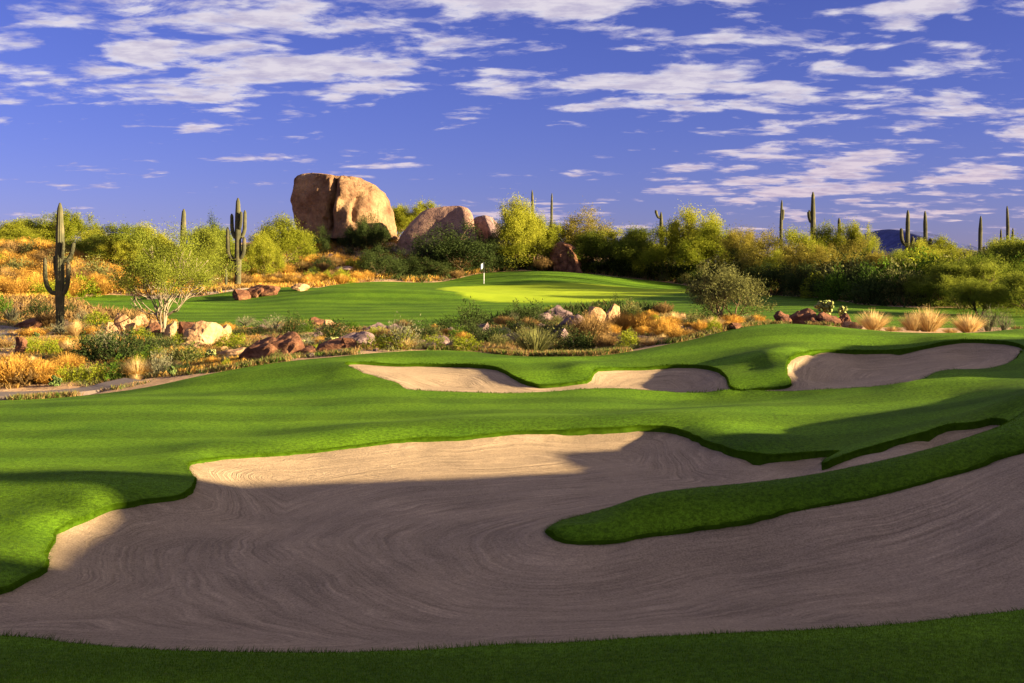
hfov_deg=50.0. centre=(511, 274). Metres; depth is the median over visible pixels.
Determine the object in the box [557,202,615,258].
mesquite tree
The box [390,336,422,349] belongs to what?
bunch grass
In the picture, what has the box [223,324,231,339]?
rock
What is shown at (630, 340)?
yellow green shrub
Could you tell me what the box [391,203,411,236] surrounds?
palo verde tree
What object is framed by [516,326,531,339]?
olive shrub
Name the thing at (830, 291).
green shrub
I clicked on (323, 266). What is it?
brown brush
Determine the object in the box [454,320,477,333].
olive shrub
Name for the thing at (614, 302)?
dark shrub
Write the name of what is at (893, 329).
bunch grass
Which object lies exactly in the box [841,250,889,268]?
mesquite tree
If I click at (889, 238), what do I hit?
mountain
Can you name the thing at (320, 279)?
golden brush
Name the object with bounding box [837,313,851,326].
rock
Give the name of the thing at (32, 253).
golden brush
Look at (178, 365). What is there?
dark shrub
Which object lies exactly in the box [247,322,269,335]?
dark shrub
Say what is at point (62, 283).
saguaro
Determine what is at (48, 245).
golden brush
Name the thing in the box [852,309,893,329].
bunch grass
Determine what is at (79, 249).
yellow green shrub
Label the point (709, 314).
dark shrub
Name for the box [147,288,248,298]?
cart path
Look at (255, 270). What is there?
golden brush
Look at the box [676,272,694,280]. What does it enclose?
olive shrub
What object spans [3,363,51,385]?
brown brush
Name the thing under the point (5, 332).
cart path
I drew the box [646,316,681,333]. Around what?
golden brush
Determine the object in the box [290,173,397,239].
boulder
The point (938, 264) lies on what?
yellow green shrub
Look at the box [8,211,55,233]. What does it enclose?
mesquite tree
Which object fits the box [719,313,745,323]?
golden brush
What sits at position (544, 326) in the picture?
olive shrub
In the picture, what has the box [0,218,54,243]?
palo verde tree
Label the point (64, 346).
bunch grass
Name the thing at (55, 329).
grey shrub
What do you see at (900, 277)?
olive shrub
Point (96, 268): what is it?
olive shrub
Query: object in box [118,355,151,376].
bunch grass
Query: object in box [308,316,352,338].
dark shrub
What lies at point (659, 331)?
golden brush
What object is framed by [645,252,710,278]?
dark shrub tree
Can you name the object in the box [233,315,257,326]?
grey shrub
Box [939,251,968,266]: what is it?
yellow green shrub
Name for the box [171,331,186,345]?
yellow green shrub
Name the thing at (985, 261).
mesquite tree
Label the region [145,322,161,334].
rock
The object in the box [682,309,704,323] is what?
olive shrub
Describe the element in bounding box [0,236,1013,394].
desert ground
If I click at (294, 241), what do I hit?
palo verde tree
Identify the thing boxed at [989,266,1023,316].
mesquite tree
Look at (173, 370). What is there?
prickly pear
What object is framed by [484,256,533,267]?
dark shrub tree
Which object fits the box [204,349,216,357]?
prickly pear
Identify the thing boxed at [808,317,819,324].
rock
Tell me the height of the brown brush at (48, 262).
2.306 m
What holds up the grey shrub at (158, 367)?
on the desert ground at (152, 381)
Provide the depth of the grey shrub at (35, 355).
48.68 m
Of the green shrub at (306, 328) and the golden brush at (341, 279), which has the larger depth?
the golden brush at (341, 279)
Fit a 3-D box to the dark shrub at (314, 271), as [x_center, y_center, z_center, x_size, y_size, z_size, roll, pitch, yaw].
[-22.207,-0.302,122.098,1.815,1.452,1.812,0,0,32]
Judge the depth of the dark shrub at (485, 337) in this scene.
46.71 m
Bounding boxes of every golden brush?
[0,249,20,262]
[0,255,9,268]
[0,272,14,283]
[0,275,41,294]
[0,350,44,385]
[3,236,36,256]
[5,259,36,270]
[10,266,31,278]
[11,255,38,261]
[12,326,51,336]
[16,270,54,285]
[20,356,65,382]
[22,249,39,256]
[24,237,54,250]
[25,260,40,271]
[25,260,64,280]
[33,369,69,383]
[48,351,87,369]
[50,275,88,298]
[55,337,79,344]
[64,249,88,261]
[65,261,92,271]
[81,326,103,335]
[82,271,109,281]
[86,256,115,264]
[89,276,119,294]
[91,261,119,269]
[100,264,122,271]
[124,363,152,376]
[203,355,218,362]
[220,321,235,329]
[246,269,262,275]
[251,272,266,279]
[252,278,268,282]
[269,262,296,273]
[272,278,285,283]
[287,276,301,283]
[298,257,312,263]
[298,275,315,282]
[302,254,319,261]
[304,274,318,281]
[311,336,325,343]
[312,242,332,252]
[314,273,330,279]
[314,275,323,281]
[331,252,344,259]
[331,273,350,283]
[348,270,367,281]
[357,269,375,278]
[454,331,471,339]
[485,347,512,352]
[606,324,622,335]
[609,311,633,330]
[625,308,656,329]
[635,325,651,335]
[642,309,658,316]
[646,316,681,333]
[652,324,683,336]
[662,327,693,337]
[665,315,682,324]
[689,319,709,331]
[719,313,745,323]
[745,314,766,320]
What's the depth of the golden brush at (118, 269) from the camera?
105.19 m
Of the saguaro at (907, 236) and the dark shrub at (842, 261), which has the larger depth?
the saguaro at (907, 236)
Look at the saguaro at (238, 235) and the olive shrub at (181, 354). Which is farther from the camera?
the saguaro at (238, 235)
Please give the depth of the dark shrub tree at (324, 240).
141.64 m
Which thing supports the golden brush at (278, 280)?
on the desert ground at (152, 381)
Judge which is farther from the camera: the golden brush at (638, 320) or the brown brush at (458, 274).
the brown brush at (458, 274)
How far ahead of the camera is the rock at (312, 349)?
41.96 m
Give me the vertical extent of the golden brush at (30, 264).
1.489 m
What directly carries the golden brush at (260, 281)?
on the desert ground at (152, 381)
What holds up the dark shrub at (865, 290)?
on the desert ground at (152, 381)
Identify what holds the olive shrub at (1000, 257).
on the desert ground at (152, 381)
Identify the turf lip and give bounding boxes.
[0,418,1023,594]
[347,339,1023,389]
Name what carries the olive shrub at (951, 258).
on the desert ground at (152, 381)
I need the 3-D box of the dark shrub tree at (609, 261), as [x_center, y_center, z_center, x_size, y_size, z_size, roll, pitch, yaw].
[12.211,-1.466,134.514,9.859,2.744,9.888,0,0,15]
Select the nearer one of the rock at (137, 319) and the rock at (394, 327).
the rock at (394, 327)
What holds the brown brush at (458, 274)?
on the desert ground at (152, 381)
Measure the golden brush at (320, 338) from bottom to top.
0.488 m
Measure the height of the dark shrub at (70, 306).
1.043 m
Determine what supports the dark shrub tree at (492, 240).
on the desert ground at (152, 381)
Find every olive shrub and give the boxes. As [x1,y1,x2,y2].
[0,254,35,271]
[18,237,47,255]
[47,249,78,261]
[76,254,117,281]
[155,338,208,364]
[269,349,282,356]
[383,242,399,253]
[412,340,434,349]
[422,321,442,336]
[436,263,451,274]
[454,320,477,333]
[489,331,512,346]
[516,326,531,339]
[536,318,555,333]
[550,315,562,322]
[556,320,575,335]
[620,298,643,315]
[630,265,649,277]
[658,271,670,281]
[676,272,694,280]
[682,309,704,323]
[784,258,825,296]
[806,255,860,294]
[871,256,926,299]
[933,252,970,264]
[988,251,1019,270]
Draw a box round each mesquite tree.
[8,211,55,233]
[53,234,105,256]
[83,215,163,271]
[157,222,230,279]
[185,215,252,281]
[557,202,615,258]
[565,227,644,272]
[608,221,659,276]
[711,224,769,280]
[733,227,789,286]
[772,238,843,292]
[803,231,890,275]
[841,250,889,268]
[878,245,939,273]
[898,258,979,306]
[918,258,1013,309]
[946,272,1010,315]
[951,246,1023,306]
[976,231,1023,268]
[988,230,1023,270]
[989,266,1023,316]
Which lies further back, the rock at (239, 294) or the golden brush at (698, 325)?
the rock at (239, 294)
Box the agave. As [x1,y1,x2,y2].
[2,306,23,321]
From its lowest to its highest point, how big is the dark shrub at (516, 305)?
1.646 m
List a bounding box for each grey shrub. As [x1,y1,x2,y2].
[27,352,50,358]
[44,320,70,334]
[71,307,89,321]
[88,328,116,346]
[89,323,125,352]
[143,342,173,373]
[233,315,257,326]
[253,312,286,331]
[301,334,313,345]
[305,335,323,345]
[378,313,423,349]
[737,315,754,321]
[976,304,1000,331]
[994,310,1015,330]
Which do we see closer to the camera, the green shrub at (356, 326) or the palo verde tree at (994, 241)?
the green shrub at (356, 326)
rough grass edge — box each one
[8,320,1022,399]
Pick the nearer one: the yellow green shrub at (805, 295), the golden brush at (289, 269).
the yellow green shrub at (805, 295)
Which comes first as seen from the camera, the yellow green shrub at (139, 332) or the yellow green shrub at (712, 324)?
the yellow green shrub at (712, 324)
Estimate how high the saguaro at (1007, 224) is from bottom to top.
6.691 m
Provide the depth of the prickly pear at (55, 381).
40.81 m
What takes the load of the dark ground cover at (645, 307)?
on the desert ground at (152, 381)
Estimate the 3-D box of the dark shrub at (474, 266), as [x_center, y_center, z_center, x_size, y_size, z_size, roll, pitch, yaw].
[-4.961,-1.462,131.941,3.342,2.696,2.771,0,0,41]
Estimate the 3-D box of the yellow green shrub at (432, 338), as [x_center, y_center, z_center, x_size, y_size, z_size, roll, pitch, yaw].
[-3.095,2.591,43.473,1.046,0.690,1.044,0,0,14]
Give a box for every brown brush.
[0,239,26,254]
[0,265,21,281]
[0,340,14,347]
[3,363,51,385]
[29,250,54,262]
[33,255,71,270]
[34,310,55,326]
[41,245,77,257]
[51,263,98,279]
[71,258,90,266]
[98,266,115,274]
[200,280,222,286]
[215,271,234,280]
[231,271,254,284]
[263,271,285,278]
[280,320,299,330]
[291,260,314,272]
[315,260,331,272]
[324,268,337,275]
[328,256,344,266]
[374,327,397,336]
[395,318,412,326]
[448,259,471,271]
[449,270,464,277]
[493,315,515,325]
[519,316,537,324]
[534,255,552,270]
[565,309,615,341]
[579,255,592,265]
[592,333,620,347]
[651,300,674,314]
[681,328,698,334]
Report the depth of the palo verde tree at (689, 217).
129.03 m
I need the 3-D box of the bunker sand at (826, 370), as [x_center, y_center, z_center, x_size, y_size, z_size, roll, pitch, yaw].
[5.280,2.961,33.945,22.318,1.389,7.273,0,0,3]
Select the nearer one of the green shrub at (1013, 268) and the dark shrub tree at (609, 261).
the green shrub at (1013, 268)
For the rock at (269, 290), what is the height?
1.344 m
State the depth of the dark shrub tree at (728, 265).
107.02 m
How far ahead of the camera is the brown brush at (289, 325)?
59.67 m
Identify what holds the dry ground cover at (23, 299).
on the desert ground at (152, 381)
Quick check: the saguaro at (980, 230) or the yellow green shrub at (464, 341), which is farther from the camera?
the saguaro at (980, 230)
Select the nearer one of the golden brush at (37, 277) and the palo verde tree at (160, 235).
the golden brush at (37, 277)
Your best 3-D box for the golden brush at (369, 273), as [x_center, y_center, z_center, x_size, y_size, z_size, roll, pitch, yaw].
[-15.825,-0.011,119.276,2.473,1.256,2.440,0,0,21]
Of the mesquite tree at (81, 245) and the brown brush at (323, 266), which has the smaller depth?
the mesquite tree at (81, 245)
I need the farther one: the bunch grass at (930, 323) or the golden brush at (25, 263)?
the golden brush at (25, 263)
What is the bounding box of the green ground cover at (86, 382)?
[0,311,792,386]
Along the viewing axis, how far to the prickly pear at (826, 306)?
45.87 m
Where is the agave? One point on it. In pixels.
(12, 315)
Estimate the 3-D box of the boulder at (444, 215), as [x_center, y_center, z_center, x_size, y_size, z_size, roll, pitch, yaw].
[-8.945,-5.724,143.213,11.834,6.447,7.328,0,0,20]
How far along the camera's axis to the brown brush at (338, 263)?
130.90 m
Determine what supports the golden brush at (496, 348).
on the desert ground at (152, 381)
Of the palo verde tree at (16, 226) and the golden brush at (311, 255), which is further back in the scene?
the golden brush at (311, 255)
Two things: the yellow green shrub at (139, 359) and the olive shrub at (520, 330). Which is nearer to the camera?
the yellow green shrub at (139, 359)
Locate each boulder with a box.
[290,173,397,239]
[397,206,476,254]
[474,215,505,244]
[549,242,582,272]
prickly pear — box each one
[48,375,61,386]
[167,366,176,375]
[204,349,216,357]
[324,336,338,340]
[814,300,833,314]
[837,306,847,315]
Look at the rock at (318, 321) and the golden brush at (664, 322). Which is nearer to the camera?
the golden brush at (664, 322)
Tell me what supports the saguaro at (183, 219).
on the desert ground at (152, 381)
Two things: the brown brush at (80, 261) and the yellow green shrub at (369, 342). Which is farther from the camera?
the brown brush at (80, 261)
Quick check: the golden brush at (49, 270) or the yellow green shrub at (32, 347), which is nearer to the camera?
the yellow green shrub at (32, 347)
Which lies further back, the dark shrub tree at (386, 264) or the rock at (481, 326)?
the dark shrub tree at (386, 264)
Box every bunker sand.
[0,425,1023,652]
[348,343,1021,392]
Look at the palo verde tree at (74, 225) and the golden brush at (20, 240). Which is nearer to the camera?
the golden brush at (20, 240)
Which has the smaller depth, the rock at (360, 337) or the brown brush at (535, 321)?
the rock at (360, 337)
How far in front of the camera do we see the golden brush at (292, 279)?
111.09 m
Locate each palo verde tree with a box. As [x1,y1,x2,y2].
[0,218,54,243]
[0,229,48,241]
[33,207,108,241]
[69,226,107,250]
[87,237,142,269]
[103,214,241,333]
[110,219,179,271]
[242,229,286,276]
[246,211,318,270]
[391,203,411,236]
[393,198,440,236]
[490,188,551,269]
[495,233,558,265]
[522,205,566,260]
[587,225,646,271]
[627,217,687,279]
[656,199,725,275]
[671,219,742,278]
[756,223,829,280]
[796,216,845,256]
[833,216,888,261]
[901,237,943,260]
[910,232,957,253]
[924,245,974,262]
[966,233,1019,259]
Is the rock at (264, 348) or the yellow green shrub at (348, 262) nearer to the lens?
the rock at (264, 348)
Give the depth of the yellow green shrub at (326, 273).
116.10 m
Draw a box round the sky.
[0,0,1023,262]
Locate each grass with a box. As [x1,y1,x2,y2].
[0,271,1023,682]
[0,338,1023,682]
[56,340,79,351]
[62,318,89,336]
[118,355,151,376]
[130,374,143,379]
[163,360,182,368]
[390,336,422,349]
[603,331,620,338]
[638,335,663,345]
[662,311,685,319]
[702,316,723,326]
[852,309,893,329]
[883,325,902,330]
[896,312,925,330]
[907,306,952,331]
[942,327,956,332]
[947,312,987,332]
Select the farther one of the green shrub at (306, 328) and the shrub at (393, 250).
the shrub at (393, 250)
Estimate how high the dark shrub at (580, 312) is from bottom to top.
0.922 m
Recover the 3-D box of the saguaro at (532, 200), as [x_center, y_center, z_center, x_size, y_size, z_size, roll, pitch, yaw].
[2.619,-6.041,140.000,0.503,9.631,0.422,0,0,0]
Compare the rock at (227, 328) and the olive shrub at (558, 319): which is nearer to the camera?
the rock at (227, 328)
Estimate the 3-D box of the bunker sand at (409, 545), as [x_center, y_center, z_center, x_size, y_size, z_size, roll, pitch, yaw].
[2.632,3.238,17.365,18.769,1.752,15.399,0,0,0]
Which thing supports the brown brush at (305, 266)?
on the desert ground at (152, 381)
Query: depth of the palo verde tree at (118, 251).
107.23 m
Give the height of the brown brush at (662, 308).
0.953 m
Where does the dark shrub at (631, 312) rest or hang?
on the desert ground at (152, 381)
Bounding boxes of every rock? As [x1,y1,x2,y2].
[14,317,42,328]
[14,336,27,354]
[105,322,119,333]
[114,313,135,330]
[132,315,141,326]
[140,314,148,326]
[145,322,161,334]
[164,321,177,337]
[178,322,193,335]
[181,340,200,346]
[183,320,224,345]
[216,347,245,356]
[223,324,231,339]
[232,289,250,299]
[238,336,276,360]
[247,284,263,297]
[261,285,280,295]
[271,331,304,355]
[291,283,309,290]
[296,345,316,356]
[309,317,323,325]
[315,338,343,355]
[321,320,333,329]
[334,266,353,270]
[341,338,357,348]
[342,331,374,344]
[365,322,387,331]
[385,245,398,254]
[387,323,401,329]
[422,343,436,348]
[425,335,449,345]
[478,322,490,331]
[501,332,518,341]
[539,313,553,321]
[544,305,572,318]
[553,328,569,341]
[562,314,583,326]
[588,306,605,319]
[605,304,619,322]
[727,322,740,329]
[773,311,792,322]
[790,308,816,324]
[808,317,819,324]
[816,312,841,325]
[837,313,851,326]
[841,321,862,328]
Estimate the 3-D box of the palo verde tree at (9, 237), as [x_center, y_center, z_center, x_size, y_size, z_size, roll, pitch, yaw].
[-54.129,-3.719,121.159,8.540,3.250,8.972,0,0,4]
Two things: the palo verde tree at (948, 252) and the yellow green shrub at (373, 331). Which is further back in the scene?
the palo verde tree at (948, 252)
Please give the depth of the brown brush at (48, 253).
107.91 m
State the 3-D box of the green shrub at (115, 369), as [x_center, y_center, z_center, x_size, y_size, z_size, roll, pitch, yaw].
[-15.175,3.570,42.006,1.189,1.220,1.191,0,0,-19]
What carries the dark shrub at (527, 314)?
on the desert ground at (152, 381)
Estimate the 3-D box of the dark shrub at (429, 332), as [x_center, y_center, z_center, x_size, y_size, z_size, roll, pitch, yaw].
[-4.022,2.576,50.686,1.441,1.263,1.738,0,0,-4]
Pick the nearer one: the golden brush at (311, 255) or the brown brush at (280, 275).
the brown brush at (280, 275)
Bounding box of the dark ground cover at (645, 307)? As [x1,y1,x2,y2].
[380,254,1021,320]
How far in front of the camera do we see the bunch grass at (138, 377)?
40.77 m
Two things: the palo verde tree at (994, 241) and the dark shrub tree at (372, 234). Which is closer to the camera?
the palo verde tree at (994, 241)
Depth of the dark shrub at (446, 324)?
58.55 m
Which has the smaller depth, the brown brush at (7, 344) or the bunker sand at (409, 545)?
the bunker sand at (409, 545)
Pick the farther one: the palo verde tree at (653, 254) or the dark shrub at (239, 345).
the palo verde tree at (653, 254)
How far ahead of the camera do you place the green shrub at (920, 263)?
74.83 m
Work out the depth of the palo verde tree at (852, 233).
100.33 m
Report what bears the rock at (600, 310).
on the desert ground at (152, 381)
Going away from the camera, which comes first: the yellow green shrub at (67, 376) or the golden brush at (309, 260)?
the yellow green shrub at (67, 376)
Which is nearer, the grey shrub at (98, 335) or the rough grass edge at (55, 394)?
the rough grass edge at (55, 394)
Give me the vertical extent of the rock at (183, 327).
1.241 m
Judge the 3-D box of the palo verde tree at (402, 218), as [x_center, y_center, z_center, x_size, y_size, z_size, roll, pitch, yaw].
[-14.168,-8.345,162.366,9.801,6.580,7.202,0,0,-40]
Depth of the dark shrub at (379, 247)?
140.42 m
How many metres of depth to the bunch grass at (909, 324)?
43.32 m
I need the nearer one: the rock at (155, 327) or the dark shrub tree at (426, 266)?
the rock at (155, 327)
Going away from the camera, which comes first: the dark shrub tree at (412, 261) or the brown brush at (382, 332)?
the brown brush at (382, 332)
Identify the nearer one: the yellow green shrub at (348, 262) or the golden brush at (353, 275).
the golden brush at (353, 275)
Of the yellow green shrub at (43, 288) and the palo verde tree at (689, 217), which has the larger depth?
the palo verde tree at (689, 217)
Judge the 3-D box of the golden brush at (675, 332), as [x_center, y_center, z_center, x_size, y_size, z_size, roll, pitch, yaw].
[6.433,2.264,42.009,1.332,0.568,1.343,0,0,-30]
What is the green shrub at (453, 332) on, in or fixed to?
on the desert ground at (152, 381)
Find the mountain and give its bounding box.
[860,229,977,256]
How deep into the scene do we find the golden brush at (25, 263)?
103.93 m
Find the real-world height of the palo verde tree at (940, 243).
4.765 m
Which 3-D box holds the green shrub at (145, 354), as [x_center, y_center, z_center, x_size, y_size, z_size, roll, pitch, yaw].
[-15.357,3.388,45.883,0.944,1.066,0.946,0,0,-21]
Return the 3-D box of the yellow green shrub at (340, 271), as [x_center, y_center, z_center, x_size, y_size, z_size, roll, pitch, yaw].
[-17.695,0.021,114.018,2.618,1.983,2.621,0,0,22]
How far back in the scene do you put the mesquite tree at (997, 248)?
72.83 m
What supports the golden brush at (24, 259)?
on the desert ground at (152, 381)
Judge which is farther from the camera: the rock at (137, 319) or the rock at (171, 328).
the rock at (137, 319)
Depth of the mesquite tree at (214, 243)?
107.25 m
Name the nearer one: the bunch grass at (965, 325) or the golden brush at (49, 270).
the bunch grass at (965, 325)
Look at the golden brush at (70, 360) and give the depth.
45.21 m
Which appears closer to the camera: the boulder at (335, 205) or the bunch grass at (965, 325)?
the bunch grass at (965, 325)
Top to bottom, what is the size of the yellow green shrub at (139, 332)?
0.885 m
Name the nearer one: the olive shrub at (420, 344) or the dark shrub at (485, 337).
the olive shrub at (420, 344)
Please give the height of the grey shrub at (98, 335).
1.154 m
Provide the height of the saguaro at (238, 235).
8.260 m
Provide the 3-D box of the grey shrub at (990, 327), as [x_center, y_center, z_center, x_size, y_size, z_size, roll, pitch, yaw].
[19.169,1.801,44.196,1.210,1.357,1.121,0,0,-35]
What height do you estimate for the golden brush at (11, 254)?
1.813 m
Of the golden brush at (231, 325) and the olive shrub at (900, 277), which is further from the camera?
the olive shrub at (900, 277)
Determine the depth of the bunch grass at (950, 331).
43.30 m
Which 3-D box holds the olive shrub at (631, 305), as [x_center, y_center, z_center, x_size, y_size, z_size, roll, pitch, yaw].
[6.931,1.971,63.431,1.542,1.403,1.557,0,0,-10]
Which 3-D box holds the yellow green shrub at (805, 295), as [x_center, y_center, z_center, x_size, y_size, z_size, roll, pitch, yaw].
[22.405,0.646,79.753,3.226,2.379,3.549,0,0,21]
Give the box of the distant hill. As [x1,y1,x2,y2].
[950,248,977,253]
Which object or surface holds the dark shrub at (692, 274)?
on the desert ground at (152, 381)
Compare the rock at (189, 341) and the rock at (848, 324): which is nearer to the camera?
the rock at (848, 324)
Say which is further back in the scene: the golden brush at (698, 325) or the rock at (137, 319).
the rock at (137, 319)
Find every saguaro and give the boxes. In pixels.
[43,203,74,330]
[180,209,185,271]
[226,198,246,283]
[531,190,533,260]
[550,194,552,250]
[655,210,662,275]
[779,200,783,246]
[807,192,815,240]
[900,210,914,250]
[918,211,932,247]
[978,216,984,253]
[1006,206,1009,237]
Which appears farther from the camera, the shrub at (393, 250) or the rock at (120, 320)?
the shrub at (393, 250)
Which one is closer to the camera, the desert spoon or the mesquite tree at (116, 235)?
the desert spoon
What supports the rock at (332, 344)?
on the desert ground at (152, 381)
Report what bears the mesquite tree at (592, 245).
on the desert ground at (152, 381)
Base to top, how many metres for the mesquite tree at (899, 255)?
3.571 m
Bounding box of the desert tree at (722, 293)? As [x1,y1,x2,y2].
[679,250,778,322]
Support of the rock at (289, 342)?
on the desert ground at (152, 381)
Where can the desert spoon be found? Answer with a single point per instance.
(534, 342)
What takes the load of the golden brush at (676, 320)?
on the desert ground at (152, 381)
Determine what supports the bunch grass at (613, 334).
on the desert ground at (152, 381)
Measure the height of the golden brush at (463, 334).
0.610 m
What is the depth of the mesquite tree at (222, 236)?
113.01 m
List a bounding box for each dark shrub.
[20,294,54,318]
[64,302,77,313]
[66,322,116,363]
[92,321,146,363]
[117,324,161,358]
[137,330,169,353]
[153,333,178,347]
[162,359,193,373]
[226,343,248,348]
[231,327,248,335]
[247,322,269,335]
[276,308,307,332]
[308,266,318,273]
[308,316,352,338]
[310,254,335,270]
[345,247,355,255]
[372,241,385,252]
[404,318,421,332]
[408,248,433,262]
[412,317,437,339]
[432,313,458,333]
[449,296,487,330]
[460,316,480,339]
[466,258,481,272]
[470,319,506,342]
[473,309,493,324]
[486,323,511,336]
[503,298,526,317]
[504,316,524,331]
[514,297,548,324]
[523,320,537,331]
[538,321,566,344]
[551,338,578,351]
[558,325,590,349]
[573,306,584,315]
[578,330,598,348]
[609,292,623,306]
[622,307,638,316]
[685,263,706,284]
[698,304,724,321]
[812,247,869,274]
[832,252,880,297]
[838,263,896,304]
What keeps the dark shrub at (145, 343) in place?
on the desert ground at (152, 381)
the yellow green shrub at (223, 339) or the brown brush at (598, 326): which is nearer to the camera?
the brown brush at (598, 326)
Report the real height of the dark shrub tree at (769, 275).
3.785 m
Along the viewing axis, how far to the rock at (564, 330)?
48.20 m
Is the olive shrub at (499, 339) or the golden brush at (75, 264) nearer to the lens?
the olive shrub at (499, 339)
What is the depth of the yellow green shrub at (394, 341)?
41.76 m
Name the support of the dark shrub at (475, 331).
on the desert ground at (152, 381)
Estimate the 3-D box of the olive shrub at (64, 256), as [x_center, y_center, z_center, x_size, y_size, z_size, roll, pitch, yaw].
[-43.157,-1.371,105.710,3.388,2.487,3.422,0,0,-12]
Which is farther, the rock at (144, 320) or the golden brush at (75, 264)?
the golden brush at (75, 264)
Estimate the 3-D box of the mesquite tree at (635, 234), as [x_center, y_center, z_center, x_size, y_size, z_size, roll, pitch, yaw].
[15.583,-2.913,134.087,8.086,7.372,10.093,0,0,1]
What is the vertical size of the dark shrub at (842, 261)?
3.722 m
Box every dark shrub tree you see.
[200,208,234,271]
[307,224,334,253]
[334,217,369,250]
[353,243,409,277]
[357,207,393,249]
[389,247,425,275]
[403,215,498,273]
[404,257,456,276]
[473,228,510,270]
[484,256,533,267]
[580,254,632,273]
[604,259,660,276]
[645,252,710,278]
[695,243,754,285]
[738,260,801,295]
[778,260,825,295]
[796,258,879,296]
[845,264,913,295]
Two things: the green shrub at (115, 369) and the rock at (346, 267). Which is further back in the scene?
the rock at (346, 267)
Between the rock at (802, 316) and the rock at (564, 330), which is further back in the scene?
the rock at (564, 330)
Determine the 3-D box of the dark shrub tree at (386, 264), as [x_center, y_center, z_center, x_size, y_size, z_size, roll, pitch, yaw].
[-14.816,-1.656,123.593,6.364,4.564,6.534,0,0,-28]
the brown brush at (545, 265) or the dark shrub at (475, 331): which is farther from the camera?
the brown brush at (545, 265)
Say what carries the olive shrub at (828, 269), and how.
on the desert ground at (152, 381)
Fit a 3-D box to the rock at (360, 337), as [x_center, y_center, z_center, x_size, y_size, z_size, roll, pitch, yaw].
[-6.287,2.735,45.324,1.345,0.835,1.338,0,0,22]
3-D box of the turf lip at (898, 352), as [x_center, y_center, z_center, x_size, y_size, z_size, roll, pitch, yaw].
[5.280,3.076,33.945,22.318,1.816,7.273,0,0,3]
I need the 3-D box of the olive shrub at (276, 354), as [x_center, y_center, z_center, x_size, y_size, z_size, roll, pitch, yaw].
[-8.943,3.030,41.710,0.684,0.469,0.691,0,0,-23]
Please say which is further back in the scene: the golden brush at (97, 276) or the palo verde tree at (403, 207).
the palo verde tree at (403, 207)
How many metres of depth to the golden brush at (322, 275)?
115.21 m
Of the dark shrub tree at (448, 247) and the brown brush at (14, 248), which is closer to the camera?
the brown brush at (14, 248)
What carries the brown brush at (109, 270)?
on the desert ground at (152, 381)
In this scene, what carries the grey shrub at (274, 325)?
on the desert ground at (152, 381)
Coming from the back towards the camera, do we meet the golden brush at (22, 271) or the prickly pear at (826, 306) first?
the golden brush at (22, 271)
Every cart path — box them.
[0,325,31,345]
[0,378,142,399]
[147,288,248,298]
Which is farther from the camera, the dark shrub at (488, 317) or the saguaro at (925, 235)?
the saguaro at (925, 235)
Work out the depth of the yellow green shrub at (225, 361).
41.33 m
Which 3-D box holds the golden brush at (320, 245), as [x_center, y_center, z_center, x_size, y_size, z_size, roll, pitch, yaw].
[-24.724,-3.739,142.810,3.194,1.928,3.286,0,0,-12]
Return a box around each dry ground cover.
[0,238,1006,321]
[0,312,774,388]
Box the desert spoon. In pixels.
[502,325,567,353]
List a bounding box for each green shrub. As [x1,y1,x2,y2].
[0,292,13,318]
[19,280,52,295]
[25,334,43,353]
[38,336,64,355]
[48,279,73,299]
[54,362,74,381]
[69,243,85,254]
[70,269,105,297]
[71,364,91,382]
[80,309,113,326]
[85,362,110,382]
[100,354,127,381]
[126,327,154,339]
[130,352,146,363]
[134,344,155,363]
[149,346,162,356]
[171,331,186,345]
[174,340,206,361]
[213,330,249,348]
[220,357,229,364]
[298,317,315,332]
[318,270,332,278]
[331,268,356,282]
[343,258,356,265]
[344,320,361,330]
[360,333,385,349]
[366,325,384,337]
[379,327,416,349]
[423,333,444,345]
[445,322,467,337]
[449,333,485,351]
[613,329,643,348]
[701,317,723,333]
[799,268,828,298]
[813,262,852,300]
[846,256,910,299]
[893,246,950,277]
[894,247,951,274]
[921,253,961,294]
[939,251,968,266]
[990,252,1023,306]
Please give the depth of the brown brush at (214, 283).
100.50 m
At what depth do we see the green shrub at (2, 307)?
71.30 m
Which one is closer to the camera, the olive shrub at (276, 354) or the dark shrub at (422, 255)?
the olive shrub at (276, 354)
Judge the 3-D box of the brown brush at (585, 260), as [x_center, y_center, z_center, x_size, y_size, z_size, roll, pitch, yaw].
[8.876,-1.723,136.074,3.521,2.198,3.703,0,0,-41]
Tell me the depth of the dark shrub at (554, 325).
46.76 m
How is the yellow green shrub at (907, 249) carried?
on the desert ground at (152, 381)
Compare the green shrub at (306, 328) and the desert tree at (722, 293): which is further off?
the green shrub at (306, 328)
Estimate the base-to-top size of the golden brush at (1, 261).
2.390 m
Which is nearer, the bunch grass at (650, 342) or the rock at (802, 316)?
the bunch grass at (650, 342)
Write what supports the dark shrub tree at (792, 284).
on the desert ground at (152, 381)
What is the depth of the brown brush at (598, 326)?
45.99 m
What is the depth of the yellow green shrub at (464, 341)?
41.82 m
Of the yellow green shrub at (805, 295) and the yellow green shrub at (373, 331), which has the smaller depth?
the yellow green shrub at (373, 331)
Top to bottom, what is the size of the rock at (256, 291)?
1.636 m

